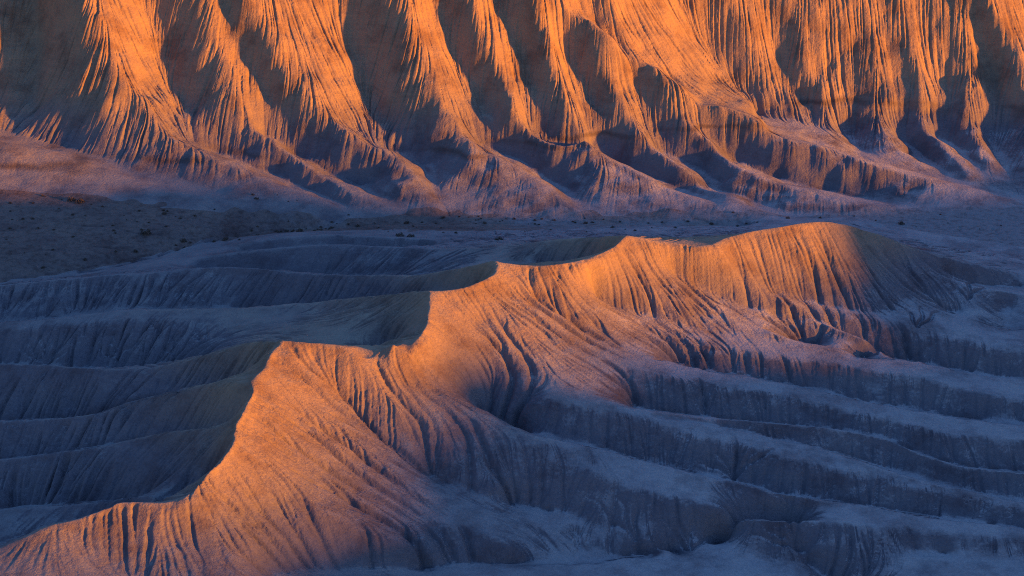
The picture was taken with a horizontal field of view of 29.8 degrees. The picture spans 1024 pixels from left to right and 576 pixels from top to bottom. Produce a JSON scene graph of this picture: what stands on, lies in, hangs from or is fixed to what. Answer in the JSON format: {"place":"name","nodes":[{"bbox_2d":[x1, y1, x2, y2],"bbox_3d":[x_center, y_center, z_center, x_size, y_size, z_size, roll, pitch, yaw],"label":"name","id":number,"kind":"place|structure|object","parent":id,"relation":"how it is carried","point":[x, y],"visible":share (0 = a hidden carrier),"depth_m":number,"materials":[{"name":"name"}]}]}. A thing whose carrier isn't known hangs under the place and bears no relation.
{"place":"outdoors","nodes":[
{"label":"outdoors","id":0,"kind":"place"},
{"bbox_2d":[0,215,1023,575],"bbox_3d":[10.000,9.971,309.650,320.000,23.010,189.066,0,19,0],"label":"terrain","id":1,"kind":"structure","parent":0,"point":[842,395],"depth_m":287.26,"materials":[{"name":"grey stone"}]},
{"bbox_2d":[0,0,1023,223],"bbox_3d":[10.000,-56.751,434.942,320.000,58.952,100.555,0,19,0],"label":"hills","id":2,"kind":"structure","parent":0,"point":[335,111],"depth_m":436.47,"materials":[{"name":"brown stone"}]},
{"bbox_2d":[0,189,1023,282],"bbox_3d":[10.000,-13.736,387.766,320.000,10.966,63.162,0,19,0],"label":"ground","id":3,"kind":"structure","parent":0,"point":[27,245],"depth_m":395.37,"materials":[{"name":"grey soil"}]},
{"bbox_2d":[74,198,84,203],"bbox_3d":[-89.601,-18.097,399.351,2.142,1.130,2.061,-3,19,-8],"label":"desert shrub","id":4,"kind":"object","parent":3,"relation":"on","point":[80,199],"visible":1,"depth_m":399.10,"materials":[{"name":"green plant"}]},
{"bbox_2d":[140,229,150,235],"bbox_3d":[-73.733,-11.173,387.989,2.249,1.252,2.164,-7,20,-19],"label":"desert shrub","id":5,"kind":"object","parent":3,"relation":"on","point":[144,233],"visible":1,"depth_m":387.86,"materials":[{"name":"green plant"}]}
]}

